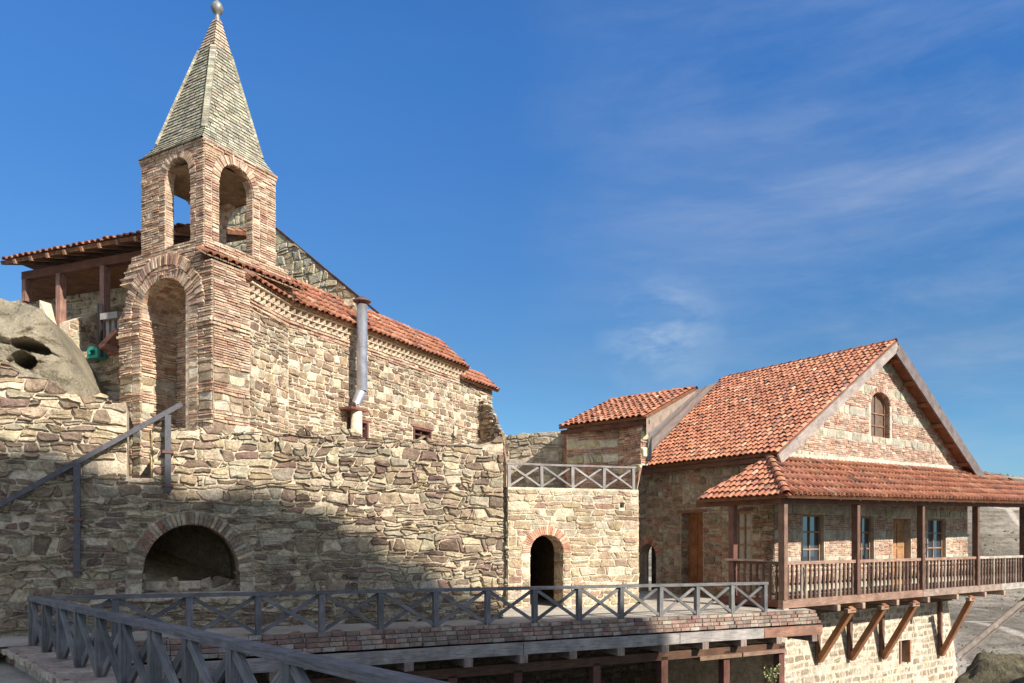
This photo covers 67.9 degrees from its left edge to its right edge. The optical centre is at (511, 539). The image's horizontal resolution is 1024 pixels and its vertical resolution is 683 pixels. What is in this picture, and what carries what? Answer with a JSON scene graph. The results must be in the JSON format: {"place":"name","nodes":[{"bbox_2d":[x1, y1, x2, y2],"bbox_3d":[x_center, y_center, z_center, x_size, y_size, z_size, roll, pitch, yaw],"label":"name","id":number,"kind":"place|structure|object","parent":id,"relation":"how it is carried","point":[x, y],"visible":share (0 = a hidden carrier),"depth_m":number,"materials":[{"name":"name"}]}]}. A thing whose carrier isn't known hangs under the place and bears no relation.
{"place":"outdoors","nodes":[
{"label":"outdoors","id":0,"kind":"place"},
{"bbox_2d":[0,657,40,682],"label":"path","id":1,"kind":"structure","parent":0,"point":[10,674],"depth_m":11.04,"materials":[{"name":"grey stone"}]},
{"bbox_2d":[0,591,810,646],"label":"terrace floor","id":2,"kind":"structure","parent":0,"point":[559,614],"depth_m":18.20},
{"bbox_2d":[0,360,503,659],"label":"retaining wall","id":3,"kind":"structure","parent":2,"relation":"on","point":[334,509],"depth_m":15.42,"materials":[{"name":"beige stone"}]},
{"bbox_2d":[0,298,108,399],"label":"rock outcrop","id":4,"kind":"object","parent":3,"relation":"on","point":[36,341],"visible":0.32,"depth_m":16.90,"materials":[{"name":"stone"}]},
{"bbox_2d":[85,346,106,360],"bbox_3d":[-10.688,-4.803,19.544,0.423,0.310,0.290,0,0,21],"label":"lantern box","id":5,"kind":"object","parent":4,"relation":"on","point":[93,353],"visible":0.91,"depth_m":19.46,"materials":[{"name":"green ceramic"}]},
{"bbox_2d":[0,402,182,576],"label":"metal handrail","id":6,"kind":"object","parent":3,"relation":"attached to","point":[76,519],"visible":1,"depth_m":13.90,"materials":[{"name":"metal"}]},
{"bbox_2d":[0,223,245,401],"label":"porch building","id":7,"kind":"structure","parent":3,"relation":"on","point":[77,293],"depth_m":20.61,"materials":[{"name":"wood"}]},
{"bbox_2d":[116,0,307,477],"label":"bell tower","id":8,"kind":"structure","parent":3,"relation":"on","point":[183,336],"depth_m":17.63,"materials":[{"name":"brick"}]},
{"bbox_2d":[226,203,499,443],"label":"chapel","id":9,"kind":"structure","parent":3,"relation":"on","point":[329,351],"depth_m":21.26,"materials":[{"name":"stone"}]},
{"bbox_2d":[345,414,371,439],"bbox_3d":[-4.450,-3.137,21.608,0.260,0.718,1.111,0,0,28],"label":"window","id":10,"kind":"structure","parent":9,"relation":"in","point":[365,422],"depth_m":21.90,"materials":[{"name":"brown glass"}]},
{"bbox_2d":[411,424,433,440],"bbox_3d":[-2.949,-3.304,24.387,0.260,0.682,1.195,0,0,28],"label":"window","id":11,"kind":"structure","parent":9,"relation":"in","point":[418,431],"depth_m":24.39,"materials":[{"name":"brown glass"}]},
{"bbox_2d":[477,399,508,486],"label":"buttress","id":12,"kind":"structure","parent":3,"relation":"on","point":[489,430],"depth_m":24.50,"materials":[{"name":"beige stone"}]},
{"bbox_2d":[645,553,646,590],"bbox_3d":[4.827,1.146,27.350,0.065,1.349,0.065,0,0,23],"label":"thin pole","id":13,"kind":"object","parent":2,"relation":"on","point":[645,570],"visible":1,"depth_m":27.32,"materials":[{"name":"metal"}]},
{"bbox_2d":[0,0,1023,475],"label":"sky","id":14,"kind":"structure","parent":0,"point":[589,203],"materials":[{"name":"blue"}]},
{"bbox_2d":[649,472,1023,675],"bbox_3d":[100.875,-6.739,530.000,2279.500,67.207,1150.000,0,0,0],"label":"terrain","id":15,"kind":"structure","parent":0,"point":[1007,637],"depth_m":240.45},
{"bbox_2d":[10,610,822,682],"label":"terrace edge","id":16,"kind":"object","parent":15,"relation":"on","point":[627,650],"visible":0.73,"depth_m":17.23,"materials":[{"name":"wood"}]},
{"bbox_2d":[0,645,140,682],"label":"railing kerb","id":17,"kind":"structure","parent":16,"relation":"on","point":[35,662],"depth_m":10.34,"materials":[{"name":"grey stone"}]},
{"bbox_2d":[28,596,449,682],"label":"cross braced railing","id":18,"kind":"object","parent":17,"relation":"on","point":[78,642],"visible":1,"depth_m":7.58,"materials":[{"name":"grey wood"}]},
{"bbox_2d":[27,582,768,645],"bbox_3d":[-0.543,1.419,16.339,16.701,0.999,0.138,0,0,-28],"label":"cross braced railing","id":19,"kind":"object","parent":16,"relation":"on","point":[188,599],"visible":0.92,"depth_m":15.62,"materials":[{"name":"grey wood"}]},
{"bbox_2d":[502,487,638,607],"bbox_3d":[0.651,0.450,23.414,6.569,3.740,5.548,0,0,-18],"label":"doorway block","id":20,"kind":"structure","parent":16,"relation":"on","point":[564,536],"depth_m":20.98,"materials":[{"name":"stone"}]},
{"bbox_2d":[470,431,563,487],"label":"back wall","id":21,"kind":"structure","parent":20,"relation":"on","point":[543,448],"depth_m":26.00,"materials":[{"name":"beige stone"}]},
{"bbox_2d":[505,462,635,489],"bbox_3d":[1.675,-1.750,20.983,3.860,0.661,0.105,0,0,-18],"label":"cross braced railing","id":22,"kind":"object","parent":20,"relation":"on","point":[571,468],"visible":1,"depth_m":20.94,"materials":[{"name":"grey wood"}]},
{"bbox_2d":[559,386,697,489],"bbox_3d":[3.166,-3.094,24.997,4.826,3.828,3.220,0,0,41],"label":"brick room","id":23,"kind":"object","parent":20,"relation":"on","point":[613,431],"visible":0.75,"depth_m":23.84,"materials":[{"name":"brick"}]},
{"bbox_2d":[763,660,781,682],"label":"wild plant","id":24,"kind":"object","parent":15,"relation":"on","point":[774,675],"visible":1,"depth_m":19.52,"materials":[{"name":"plant"}]},
{"bbox_2d":[637,338,984,682],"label":"gabled house","id":25,"kind":"structure","parent":15,"relation":"on","point":[874,403],"depth_m":26.53,"materials":[{"name":"stone"}]},
{"bbox_2d":[648,381,717,459],"bbox_3d":[5.900,-4.560,27.559,2.138,4.399,11.268,0,0,20],"label":"zinc sheeting","id":26,"kind":"object","parent":25,"relation":"attached to","point":[660,432],"visible":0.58,"depth_m":26.69,"materials":[{"name":"grey metal"}]},
{"bbox_2d":[688,513,702,594],"bbox_3d":[6.454,0.465,26.274,0.120,2.870,0.916,0,0,-35],"label":"door","id":27,"kind":"structure","parent":25,"relation":"in","point":[695,566],"depth_m":26.37,"materials":[{"name":"wood"}]},
{"bbox_2d":[737,512,750,558],"bbox_3d":[7.483,-0.104,24.409,0.416,1.604,0.545,0,0,0],"label":"window","id":28,"kind":"structure","parent":25,"relation":"in","point":[743,518],"depth_m":24.40,"materials":[{"name":"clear glass"}]},
{"bbox_2d":[803,514,819,566],"bbox_3d":[9.670,0.020,24.739,0.989,1.700,0.733,0,0,0],"label":"window","id":29,"kind":"structure","parent":25,"relation":"in","point":[811,523],"depth_m":24.84,"materials":[{"name":"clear glass"}]},
{"bbox_2d":[696,454,1023,662],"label":"wooden gallery","id":30,"kind":"object","parent":25,"relation":"attached to","point":[770,479],"visible":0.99,"depth_m":24.07,"materials":[{"name":"wood"}]},
{"bbox_2d":[860,516,869,564],"bbox_3d":[12.187,0.020,26.534,0.924,1.700,0.687,0,0,0],"label":"window","id":31,"kind":"structure","parent":25,"relation":"in","point":[864,520],"depth_m":26.69,"materials":[{"name":"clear glass"}]},
{"bbox_2d":[871,393,884,437],"bbox_3d":[12.962,-4.444,27.136,1.266,1.607,0.070,0,0,-35],"label":"window","id":32,"kind":"structure","parent":25,"relation":"in","point":[877,404],"depth_m":27.26,"materials":[{"name":"brown glass"}]},
{"bbox_2d":[893,519,903,585],"bbox_3d":[14.143,0.455,28.024,1.217,2.530,0.075,0,0,-35],"label":"door","id":33,"kind":"structure","parent":25,"relation":"in","point":[898,524],"depth_m":28.08,"materials":[{"name":"wood"}]},
{"bbox_2d":[928,518,942,562],"bbox_3d":[16.320,0.020,29.481,1.197,1.700,0.881,0,0,0],"label":"window","id":34,"kind":"structure","parent":25,"relation":"in","point":[935,526],"depth_m":29.64,"materials":[{"name":"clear glass"}]},
{"bbox_2d":[949,471,1023,666],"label":"scrub","id":35,"kind":"object","parent":15,"relation":"on","point":[992,651],"visible":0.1,"depth_m":230.14,"materials":[{"name":"plant"}]},
{"bbox_2d":[954,651,1023,682],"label":"mossy rock","id":36,"kind":"object","parent":15,"relation":"on","point":[985,667],"visible":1,"depth_m":19.33,"materials":[{"name":"beige stone"}]},
{"bbox_2d":[956,598,1023,659],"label":"timber chute","id":37,"kind":"object","parent":15,"relation":"on","point":[986,631],"visible":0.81,"depth_m":31.39,"materials":[{"name":"brown wood"}]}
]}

